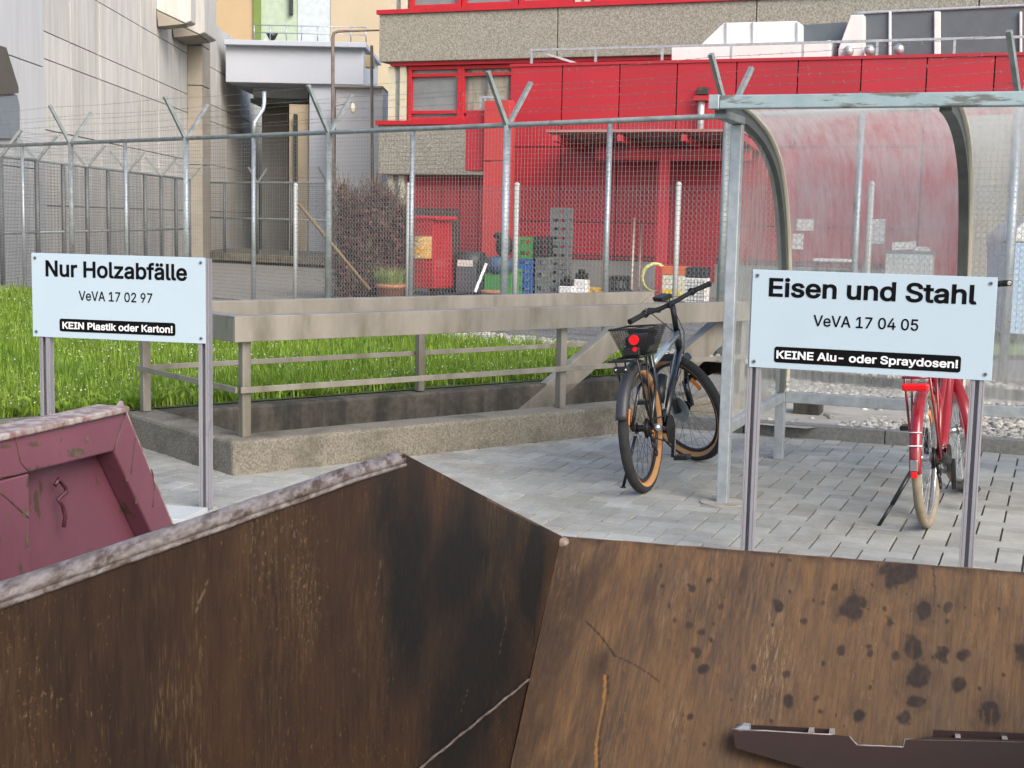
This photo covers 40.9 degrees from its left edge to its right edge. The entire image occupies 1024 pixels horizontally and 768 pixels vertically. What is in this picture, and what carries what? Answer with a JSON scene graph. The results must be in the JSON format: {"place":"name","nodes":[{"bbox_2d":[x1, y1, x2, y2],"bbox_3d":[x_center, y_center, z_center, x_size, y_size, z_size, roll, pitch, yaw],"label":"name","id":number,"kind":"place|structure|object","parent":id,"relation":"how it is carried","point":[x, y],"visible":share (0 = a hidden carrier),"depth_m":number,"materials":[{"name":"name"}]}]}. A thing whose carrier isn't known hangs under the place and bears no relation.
{"place":"outdoors","nodes":[
{"label":"outdoors","id":0,"kind":"place"},
{"bbox_2d":[212,263,331,299],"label":"gravel","id":1,"kind":"structure","parent":0,"point":[279,277],"depth_m":31.68,"materials":[{"name":"grey gravel"}]},
{"bbox_2d":[0,274,661,418],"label":"lawn","id":2,"kind":"structure","parent":0,"point":[288,396],"depth_m":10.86,"materials":[{"name":"green plant"}]},
{"bbox_2d":[484,232,518,293],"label":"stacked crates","id":3,"kind":"object","parent":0,"point":[498,247],"visible":0.37,"depth_m":27.20,"materials":[{"name":"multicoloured plastic"}]},
{"bbox_2d":[509,268,522,281],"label":"bottle crate","id":4,"kind":"object","parent":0,"point":[520,272],"visible":0.18,"depth_m":27.96,"materials":[{"name":"green plastic"}]},
{"bbox_2d":[558,276,574,292],"bbox_3d":[1.127,-2.013,28.168,0.300,0.410,0.240,4,7,22],"label":"crate","id":5,"kind":"object","parent":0,"point":[566,285],"visible":0.63,"depth_m":28.08,"materials":[{"name":"white plastic"}]},
{"bbox_2d":[129,269,1023,410],"bbox_3d":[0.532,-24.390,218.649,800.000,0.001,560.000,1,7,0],"label":"ground","id":6,"kind":"structure","parent":0,"point":[665,339],"depth_m":18.86,"materials":[{"name":"concrete"}]},
{"bbox_2d":[0,416,39,424],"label":"lawn kerb","id":7,"kind":"structure","parent":6,"relation":"on","point":[6,420],"depth_m":8.52,"materials":[{"name":"concrete"}]},
{"bbox_2d":[0,0,47,285],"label":"blue grey facade","id":8,"kind":"structure","parent":6,"relation":"on","point":[22,84],"depth_m":25.79,"materials":[{"name":"paint"}]},
{"bbox_2d":[0,129,203,285],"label":"side fence","id":9,"kind":"object","parent":6,"relation":"on","point":[108,237],"visible":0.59,"depth_m":28.75,"materials":[{"name":"metal"}]},
{"bbox_2d":[40,0,261,258],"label":"concrete hall","id":10,"kind":"structure","parent":6,"relation":"on","point":[97,53],"depth_m":36.91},
{"bbox_2d":[210,248,335,268],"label":"concrete platform","id":11,"kind":"structure","parent":6,"relation":"on","point":[217,253],"depth_m":42.85,"materials":[{"name":"grey concrete"}]},
{"bbox_2d":[210,167,337,255],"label":"platform fence","id":12,"kind":"object","parent":11,"relation":"on","point":[264,218],"visible":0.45,"depth_m":42.34,"materials":[{"name":"metal"}]},
{"bbox_2d":[262,104,308,250],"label":"passage building","id":13,"kind":"structure","parent":6,"relation":"on","point":[287,163],"depth_m":51.27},
{"bbox_2d":[224,24,381,251],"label":"connecting bridge","id":14,"kind":"structure","parent":6,"relation":"on","point":[254,67],"depth_m":47.10,"materials":[{"name":"metal"}]},
{"bbox_2d":[264,33,277,39],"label":"rooftop fan","id":15,"kind":"object","parent":14,"relation":"on","point":[273,36],"visible":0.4,"depth_m":48.80},
{"bbox_2d":[216,0,391,90],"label":"striped tower","id":16,"kind":"structure","parent":6,"relation":"on","point":[237,19],"depth_m":73.28,"materials":[{"name":"beige paint"}]},
{"bbox_2d":[289,0,292,14],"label":"slot window","id":17,"kind":"structure","parent":16,"relation":"in","point":[290,1],"depth_m":72.98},
{"bbox_2d":[331,30,378,265],"bbox_3d":[-4.532,-6.759,39.491,1.371,6.715,0.110,1,7,0],"label":"bent lamp pole","id":18,"kind":"object","parent":6,"relation":"on","point":[333,84],"visible":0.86,"depth_m":39.27,"materials":[{"name":"metal"}]},
{"bbox_2d":[335,85,387,252],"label":"lilac grey block","id":19,"kind":"structure","parent":6,"relation":"on","point":[348,120],"depth_m":44.88,"materials":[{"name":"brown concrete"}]},
{"bbox_2d":[335,102,354,112],"bbox_3d":[-4.779,-7.915,39.354,0.600,0.324,0.152,1,7,0],"label":"wall lamp","id":20,"kind":"object","parent":19,"relation":"attached to","point":[352,107],"visible":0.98,"depth_m":39.31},
{"bbox_2d":[370,45,373,190],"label":"straight rusty pole","id":21,"kind":"object","parent":6,"relation":"on","point":[371,105],"visible":0.65,"depth_m":40.32,"materials":[{"name":"brown metal"}]},
{"bbox_2d":[365,55,374,68],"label":"yellow sign box","id":22,"kind":"object","parent":21,"relation":"attached to","point":[367,61],"visible":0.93,"depth_m":43.13,"materials":[{"name":"yellow plastic"}]},
{"bbox_2d":[315,161,430,297],"bbox_3d":[-2.534,-2.640,25.393,2.206,2.858,2.183,1,7,0],"label":"hedge","id":23,"kind":"object","parent":6,"relation":"on","point":[380,186],"visible":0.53,"depth_m":24.80,"materials":[{"name":"brown plant"}]},
{"bbox_2d":[365,265,416,296],"bbox_3d":[-2.149,-1.790,24.459,0.985,0.700,0.982,5,8,28],"label":"planter pot","id":24,"kind":"object","parent":6,"relation":"on","point":[378,282],"visible":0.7,"depth_m":24.27,"materials":[{"name":"ceramic"}]},
{"bbox_2d":[413,216,456,294],"bbox_3d":[-1.587,-2.606,27.780,0.782,1.561,1.017,4,7,22],"label":"red container","id":25,"kind":"object","parent":6,"relation":"on","point":[423,283],"visible":0.56,"depth_m":27.39,"materials":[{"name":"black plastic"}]},
{"bbox_2d":[414,208,459,294],"bbox_3d":[-1.850,-2.742,28.183,1.044,1.724,1.405,4,7,22],"label":"dark frame","id":26,"kind":"object","parent":6,"relation":"on","point":[453,225],"visible":0.29,"depth_m":28.43,"materials":[{"name":"metal"}]},
{"bbox_2d":[128,375,771,475],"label":"light well wall","id":27,"kind":"structure","parent":6,"relation":"on","point":[287,434],"depth_m":9.30,"materials":[{"name":"concrete"}]},
{"bbox_2d":[136,291,749,436],"bbox_3d":[-0.234,0.240,10.054,4.720,1.690,1.432,-4,9,-39],"label":"stairwell railing","id":28,"kind":"object","parent":27,"relation":"on","point":[244,324],"visible":0.66,"depth_m":9.61,"materials":[{"name":"metal"}]},
{"bbox_2d":[454,251,486,293],"bbox_3d":[-0.858,-2.283,28.166,0.540,0.860,0.514,4,7,22],"label":"grey rubbish bin","id":29,"kind":"object","parent":6,"relation":"on","point":[471,273],"visible":0.58,"depth_m":27.96,"materials":[{"name":"grey plastic"}]},
{"bbox_2d":[474,263,486,291],"bbox_3d":[-0.584,-1.986,25.697,0.052,0.549,0.396,6,8,33],"label":"pale board","id":30,"kind":"object","parent":6,"relation":"on","point":[479,280],"visible":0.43,"depth_m":25.67,"materials":[{"name":"white wood"}]},
{"bbox_2d":[482,256,490,289],"bbox_3d":[-0.685,-2.272,28.533,0.760,0.760,0.600,4,7,22],"label":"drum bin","id":31,"kind":"object","parent":6,"relation":"on","point":[488,258],"visible":0.06,"depth_m":28.18,"materials":[{"name":"plastic"}]},
{"bbox_2d":[465,96,514,259],"bbox_3d":[-0.476,-4.052,29.438,1.049,4.150,0.500,4,7,22],"label":"stair enclosure","id":32,"kind":"object","parent":6,"relation":"on","point":[478,117],"visible":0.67,"depth_m":29.16,"materials":[{"name":"metal"}]},
{"bbox_2d":[481,290,499,294],"bbox_3d":[-0.364,-1.583,24.988,0.420,0.240,0.420,1,7,0],"label":"planter pot","id":33,"kind":"object","parent":6,"relation":"on","point":[483,291],"visible":0.34,"depth_m":24.82,"materials":[{"name":"ceramic"}]},
{"bbox_2d":[0,453,1023,767],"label":"rusty skip","id":34,"kind":"object","parent":6,"relation":"on","point":[396,611],"visible":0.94,"depth_m":2.94,"materials":[{"name":"metal"}]},
{"bbox_2d":[732,723,1023,767],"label":"broken metal profile","id":35,"kind":"object","parent":34,"relation":"in","point":[809,747],"visible":1,"depth_m":3.11,"materials":[{"name":"metal"}]},
{"bbox_2d":[0,30,1023,381],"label":"security fence","id":36,"kind":"object","parent":6,"relation":"on","point":[188,214],"visible":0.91,"depth_m":15.87,"materials":[{"name":"metal"}]},
{"bbox_2d":[522,285,534,293],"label":"bottle crate","id":37,"kind":"object","parent":6,"relation":"on","point":[530,288],"visible":0.44,"depth_m":28.43,"materials":[{"name":"blue plastic"}]},
{"bbox_2d":[522,277,534,285],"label":"bottle crate","id":38,"kind":"object","parent":37,"relation":"on","point":[531,283],"visible":0.42,"depth_m":28.40,"materials":[{"name":"blue plastic"}]},
{"bbox_2d":[518,268,534,276],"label":"bottle crate","id":39,"kind":"object","parent":38,"relation":"on","point":[531,274],"visible":0.34,"depth_m":28.37,"materials":[{"name":"blue plastic"}]},
{"bbox_2d":[518,259,535,267],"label":"bottle crate","id":40,"kind":"object","parent":39,"relation":"on","point":[523,260],"visible":0.5,"depth_m":28.37,"materials":[{"name":"blue plastic"}]},
{"bbox_2d":[518,248,535,258],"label":"bottle crate","id":41,"kind":"object","parent":40,"relation":"on","point":[524,251],"visible":0.65,"depth_m":28.34,"materials":[{"name":"green plastic"}]},
{"bbox_2d":[518,237,534,247],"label":"bottle crate","id":42,"kind":"object","parent":41,"relation":"on","point":[526,245],"visible":0.54,"depth_m":28.31,"materials":[{"name":"green plastic"}]},
{"bbox_2d":[535,282,552,292],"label":"bottle crate","id":43,"kind":"object","parent":6,"relation":"on","point":[540,285],"visible":0.56,"depth_m":28.30,"materials":[{"name":"grey plastic"}]},
{"bbox_2d":[535,269,551,281],"bbox_3d":[0.657,-2.237,28.381,0.270,0.260,0.300,4,7,21],"label":"bottle crate","id":44,"kind":"object","parent":43,"relation":"on","point":[543,279],"visible":0.56,"depth_m":28.27,"materials":[{"name":"grey plastic"}]},
{"bbox_2d":[535,256,552,269],"bbox_3d":[0.668,-2.498,28.361,0.270,0.260,0.300,4,7,24],"label":"bottle crate","id":45,"kind":"object","parent":44,"relation":"on","point":[546,259],"visible":0.77,"depth_m":28.25,"materials":[{"name":"grey plastic"}]},
{"bbox_2d":[535,250,553,256],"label":"bottle crate","id":46,"kind":"object","parent":45,"relation":"on","point":[541,255],"visible":0.59,"depth_m":28.21,"materials":[{"name":"black plastic"}]},
{"bbox_2d":[535,243,552,249],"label":"bottle crate","id":47,"kind":"object","parent":46,"relation":"on","point":[541,247],"visible":0.59,"depth_m":28.18,"materials":[{"name":"black plastic"}]},
{"bbox_2d":[535,236,552,242],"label":"bottle crate","id":48,"kind":"object","parent":47,"relation":"on","point":[545,241],"visible":0.77,"depth_m":28.17,"materials":[{"name":"black plastic"}]},
{"bbox_2d":[550,286,558,292],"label":"bottle crate","id":49,"kind":"object","parent":6,"relation":"on","point":[554,288],"visible":0.3,"depth_m":28.45,"materials":[{"name":"grey plastic"}]},
{"bbox_2d":[552,277,571,285],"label":"bottle crate","id":50,"kind":"object","parent":49,"relation":"on","point":[556,279],"visible":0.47,"depth_m":28.43,"materials":[{"name":"grey plastic"}]},
{"bbox_2d":[552,269,571,277],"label":"bottle crate","id":51,"kind":"object","parent":50,"relation":"on","point":[559,275],"visible":0.67,"depth_m":28.40,"materials":[{"name":"grey plastic"}]},
{"bbox_2d":[552,260,572,268],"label":"bottle crate","id":52,"kind":"object","parent":51,"relation":"on","point":[562,262],"visible":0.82,"depth_m":28.36,"materials":[{"name":"grey plastic"}]},
{"bbox_2d":[549,251,571,259],"bbox_3d":[1.010,-2.659,28.491,0.400,0.177,0.300,4,7,21],"label":"bottle crate","id":53,"kind":"object","parent":52,"relation":"on","point":[561,258],"visible":0.66,"depth_m":28.36,"materials":[{"name":"grey plastic"}]},
{"bbox_2d":[554,243,572,251],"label":"bottle crate","id":54,"kind":"object","parent":53,"relation":"on","point":[565,248],"visible":0.68,"depth_m":28.33,"materials":[{"name":"grey plastic"}]},
{"bbox_2d":[551,234,572,242],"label":"bottle crate","id":55,"kind":"object","parent":54,"relation":"on","point":[560,240],"visible":0.64,"depth_m":28.30,"materials":[{"name":"grey plastic"}]},
{"bbox_2d":[551,225,573,233],"bbox_3d":[1.032,-3.191,28.416,0.400,0.177,0.300,4,7,22],"label":"bottle crate","id":56,"kind":"object","parent":55,"relation":"on","point":[561,231],"visible":0.63,"depth_m":28.29,"materials":[{"name":"grey plastic"}]},
{"bbox_2d":[550,216,572,224],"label":"bottle crate","id":57,"kind":"object","parent":56,"relation":"on","point":[554,219],"visible":0.81,"depth_m":28.30,"materials":[{"name":"grey plastic"}]},
{"bbox_2d":[550,208,573,216],"bbox_3d":[1.030,-3.548,28.382,0.400,0.177,0.300,4,7,22],"label":"bottle crate","id":58,"kind":"object","parent":57,"relation":"on","point":[563,213],"visible":0.81,"depth_m":28.27,"materials":[{"name":"grey plastic"}]},
{"bbox_2d":[574,269,589,292],"bbox_3d":[1.434,-2.088,28.259,0.280,0.550,0.240,4,7,22],"label":"canister","id":59,"kind":"object","parent":6,"relation":"on","point":[581,282],"visible":0.64,"depth_m":28.16,"materials":[{"name":"white plastic"}]},
{"bbox_2d":[589,287,601,291],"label":"bottle crate","id":60,"kind":"object","parent":6,"relation":"on","point":[594,288],"visible":0.27,"depth_m":28.43,"materials":[{"name":"yellow plastic"}]},
{"bbox_2d":[601,229,603,290],"bbox_3d":[1.929,-2.748,28.973,0.044,1.512,1.035,2,7,5],"label":"leaning pole","id":61,"kind":"object","parent":6,"relation":"on","point":[602,262],"visible":0.2,"depth_m":28.83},
{"bbox_2d":[609,275,630,291],"bbox_3d":[2.289,-2.075,28.948,0.420,0.400,0.300,4,7,23],"label":"bottle crate","id":62,"kind":"object","parent":6,"relation":"on","point":[627,279],"visible":0.59,"depth_m":28.82,"materials":[{"name":"black plastic"}]},
{"bbox_2d":[630,218,634,290],"bbox_3d":[2.548,-2.748,28.971,0.044,1.512,1.036,2,7,6],"label":"leaning pole","id":63,"kind":"object","parent":6,"relation":"on","point":[632,264],"visible":0.65,"depth_m":28.93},
{"bbox_2d":[638,224,641,290],"bbox_3d":[2.698,-2.688,28.978,0.044,1.393,1.036,2,7,6],"label":"leaning pole","id":64,"kind":"object","parent":6,"relation":"on","point":[640,245],"visible":0.75,"depth_m":28.95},
{"bbox_2d":[293,181,1023,368],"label":"chain link fence","id":65,"kind":"object","parent":6,"relation":"on","point":[866,263],"visible":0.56,"depth_m":18.72,"materials":[{"name":"metal"}]},
{"bbox_2d":[298,203,370,290],"bbox_3d":[-2.573,-1.982,19.912,1.078,1.255,0.052,1,7,0],"label":"diagonal brace","id":66,"kind":"object","parent":65,"relation":"attached to","point":[322,232],"visible":0.96,"depth_m":19.90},
{"bbox_2d":[662,266,689,301],"bbox_3d":[3.250,-1.991,27.220,0.500,0.681,0.372,4,7,22],"label":"orange lidded crate","id":67,"kind":"object","parent":6,"relation":"on","point":[680,292],"visible":0.27,"depth_m":27.06,"materials":[{"name":"yellow plastic"}]},
{"bbox_2d":[685,267,710,301],"bbox_3d":[3.459,-1.817,25.648,0.400,0.716,0.370,4,7,22],"label":"wire box","id":68,"kind":"object","parent":6,"relation":"on","point":[699,280],"visible":0.46,"depth_m":25.48,"materials":[{"name":"grey plastic"}]},
{"bbox_2d":[510,52,1023,298],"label":"red annex","id":69,"kind":"object","parent":6,"relation":"on","point":[593,75],"visible":0.53,"depth_m":28.98,"materials":[{"name":"metal"}]},
{"bbox_2d":[641,262,662,292],"bbox_3d":[2.811,-2.128,27.549,0.471,0.622,0.074,1,7,0],"label":"yellow hose","id":70,"kind":"object","parent":69,"relation":"hanging from","point":[644,285],"visible":0.7,"depth_m":27.52,"materials":[{"name":"yellow rubber"}]},
{"bbox_2d":[667,166,718,281],"bbox_3d":[3.815,-3.401,29.223,1.070,2.433,0.027,4,7,22],"label":"door","id":71,"kind":"structure","parent":69,"relation":"in","point":[676,176],"depth_m":29.16,"materials":[{"name":"red metal"}]},
{"bbox_2d":[672,21,837,59],"bbox_3d":[5.720,-7.612,31.641,3.605,1.325,2.300,4,7,22],"label":"white ventilation unit","id":72,"kind":"object","parent":69,"relation":"on","point":[759,32],"visible":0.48,"depth_m":30.96,"materials":[{"name":"metal"}]},
{"bbox_2d":[530,35,1023,62],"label":"roof guard rail","id":73,"kind":"object","parent":69,"relation":"on","point":[731,45],"visible":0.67,"depth_m":29.69,"materials":[{"name":"metal"}]},
{"bbox_2d":[792,234,803,248],"bbox_3d":[5.908,-2.949,28.428,0.233,0.332,0.008,4,7,22],"label":"notice","id":74,"kind":"object","parent":69,"relation":"attached to","point":[800,245],"visible":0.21,"depth_m":28.42,"materials":[{"name":"paper"}]},
{"bbox_2d":[796,219,810,230],"bbox_3d":[6.041,-3.280,28.338,0.348,0.233,0.008,4,7,22],"label":"notice","id":75,"kind":"object","parent":69,"relation":"attached to","point":[808,221],"visible":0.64,"depth_m":28.32,"materials":[{"name":"paper"}]},
{"bbox_2d":[872,219,885,243],"bbox_3d":[7.378,-3.086,27.820,0.335,0.496,0.008,4,7,22],"label":"notice","id":76,"kind":"object","parent":69,"relation":"attached to","point":[875,221],"visible":0.07,"depth_m":27.80,"materials":[{"name":"paper"}]},
{"bbox_2d":[803,4,1023,55],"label":"grey ventilation duct","id":77,"kind":"object","parent":69,"relation":"on","point":[977,21],"visible":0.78,"depth_m":29.51,"materials":[{"name":"metal"}]},
{"bbox_2d":[672,414,1023,454],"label":"kerb","id":78,"kind":"structure","parent":6,"relation":"on","point":[991,444],"depth_m":9.73,"materials":[{"name":"concrete"}]},
{"bbox_2d":[689,354,1023,398],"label":"fence plinth","id":79,"kind":"structure","parent":6,"relation":"on","point":[708,368],"depth_m":12.81,"materials":[{"name":"concrete"}]},
{"bbox_2d":[884,250,937,274],"bbox_3d":[7.105,-1.817,24.575,0.860,1.126,0.660,4,7,22],"label":"grey storage box","id":80,"kind":"object","parent":6,"relation":"on","point":[911,267],"visible":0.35,"depth_m":24.25,"materials":[{"name":"plastic"}]},
{"bbox_2d":[892,241,928,250],"bbox_3d":[7.134,-2.467,24.535,0.620,0.170,0.500,4,7,22],"label":"cardboard tray","id":81,"kind":"object","parent":80,"relation":"on","point":[908,243],"visible":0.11,"depth_m":24.37,"materials":[{"name":"beige cardboard"}]},
{"bbox_2d":[934,153,957,275],"bbox_3d":[8.343,-3.016,26.276,0.453,3.159,0.149,5,8,27],"label":"orange red panel","id":82,"kind":"object","parent":6,"relation":"on","point":[947,170],"depth_m":26.20,"materials":[{"name":"metal"}]},
{"bbox_2d":[142,428,1023,571],"bbox_3d":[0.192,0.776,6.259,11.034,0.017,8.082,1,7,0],"label":"paving","id":83,"kind":"structure","parent":0,"point":[543,484],"depth_m":7.70,"materials":[{"name":"grey concrete"}]},
{"bbox_2d":[0,401,172,580],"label":"maroon skip","id":84,"kind":"object","parent":83,"relation":"on","point":[77,482],"visible":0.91,"depth_m":3.02,"materials":[{"name":"paint"}]},
{"bbox_2d":[31,253,212,523],"bbox_3d":[-2.034,0.011,6.904,0.995,1.304,0.405,3,7,12],"label":"waste sign","id":85,"kind":"object","parent":83,"relation":"on","point":[134,298],"visible":0.88,"depth_m":7.00,"materials":[{"name":"white plastic"}]},
{"bbox_2d":[608,281,719,492],"bbox_3d":[0.845,-0.003,8.138,0.626,1.144,1.671,-2,5,22],"label":"black bicycle","id":86,"kind":"object","parent":83,"relation":"on","point":[658,427],"visible":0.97,"depth_m":7.96,"materials":[{"name":"metal"}]},
{"bbox_2d":[700,91,1023,508],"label":"bicycle shelter","id":87,"kind":"object","parent":83,"relation":"on","point":[967,124],"visible":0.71,"depth_m":7.79,"materials":[{"name":"metal"}]},
{"bbox_2d":[740,269,997,567],"bbox_3d":[1.522,0.177,5.951,1.022,1.312,0.056,4,7,21],"label":"waste sign","id":88,"kind":"object","parent":83,"relation":"on","point":[936,326],"visible":0.93,"depth_m":5.87,"materials":[{"name":"white plastic"}]},
{"bbox_2d":[877,280,1012,528],"bbox_3d":[2.352,0.072,7.389,0.609,1.222,1.861,-1,5,25],"label":"red bicycle","id":89,"kind":"object","parent":83,"relation":"on","point":[936,394],"visible":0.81,"depth_m":6.99,"materials":[{"name":"paint"}]},
{"bbox_2d":[375,0,1023,251],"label":"office building","id":90,"kind":"structure","parent":0,"point":[438,41],"depth_m":36.98,"materials":[{"name":"concrete"}]},
{"bbox_2d":[408,65,460,119],"bbox_3d":[-2.108,-8.013,37.944,1.592,1.483,0.210,4,7,22],"label":"window","id":91,"kind":"structure","parent":90,"relation":"in","point":[415,73],"depth_m":37.94,"materials":[{"name":"grey glass"}]},
{"bbox_2d":[409,0,461,8],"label":"window","id":92,"kind":"structure","parent":90,"relation":"in","point":[413,4],"depth_m":37.65,"materials":[{"name":"red glass"}]},
{"bbox_2d":[460,64,511,119],"bbox_3d":[-0.639,-7.912,37.363,1.569,1.483,0.210,4,7,22],"label":"window","id":93,"kind":"structure","parent":90,"relation":"in","point":[469,83],"depth_m":37.41,"materials":[{"name":"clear glass"}]},
{"bbox_2d":[462,0,518,6],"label":"window","id":94,"kind":"structure","parent":90,"relation":"in","point":[464,2],"depth_m":37.05,"materials":[{"name":"red glass"}]},
{"bbox_2d":[519,0,574,3],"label":"window","id":95,"kind":"structure","parent":90,"relation":"in","point":[520,1],"depth_m":36.43,"materials":[{"name":"red glass"}]},
{"bbox_2d":[433,332,1022,391],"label":"strip gravel","id":96,"kind":"structure","parent":0,"point":[1015,386],"depth_m":14.07,"materials":[{"name":"grey gravel"}]},
{"bbox_2d":[793,403,823,414],"bbox_3d":[2.274,0.163,10.544,0.200,0.130,0.200,4,7,22],"label":"concrete block","id":97,"kind":"object","parent":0,"point":[807,409],"depth_m":10.46,"materials":[{"name":"grey concrete"}]},
{"bbox_2d":[812,258,851,272],"bbox_3d":[5.864,-1.808,25.046,0.720,0.942,0.500,4,7,22],"label":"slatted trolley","id":98,"kind":"object","parent":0,"point":[826,260],"visible":0.19,"depth_m":24.80,"materials":[{"name":"grey metal"}]},
{"bbox_2d":[675,370,1018,431],"bbox_3d":[4.400,0.238,10.946,6.365,0.001,3.564,4,7,22],"label":"gravel bed","id":99,"kind":"object","parent":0,"point":[768,381],"depth_m":12.61,"materials":[{"name":"grey gravel"}]},
{"bbox_2d":[733,402,926,428],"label":"slab path","id":100,"kind":"structure","parent":99,"relation":"on","point":[846,414],"depth_m":10.46,"materials":[{"name":"grey concrete"}]},
{"bbox_2d":[732,375,1023,438],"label":"bed gravel","id":101,"kind":"structure","parent":99,"relation":"on","point":[1001,427],"depth_m":11.49,"materials":[{"name":"grey gravel"}]},
{"bbox_2d":[971,133,1023,276],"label":"concrete side wall","id":102,"kind":"structure","parent":0,"point":[995,223],"depth_m":23.46,"materials":[{"name":"grey concrete"}]},
{"bbox_2d":[993,331,1023,354],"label":"gravel","id":103,"kind":"structure","parent":0,"point":[996,345],"depth_m":18.06,"materials":[{"name":"grey gravel"}]},
{"bbox_2d":[987,220,1023,333],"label":"white blue cabin","id":104,"kind":"object","parent":103,"relation":"on","point":[1020,225],"visible":0.57,"depth_m":18.05,"materials":[{"name":"paint"}]}
]}

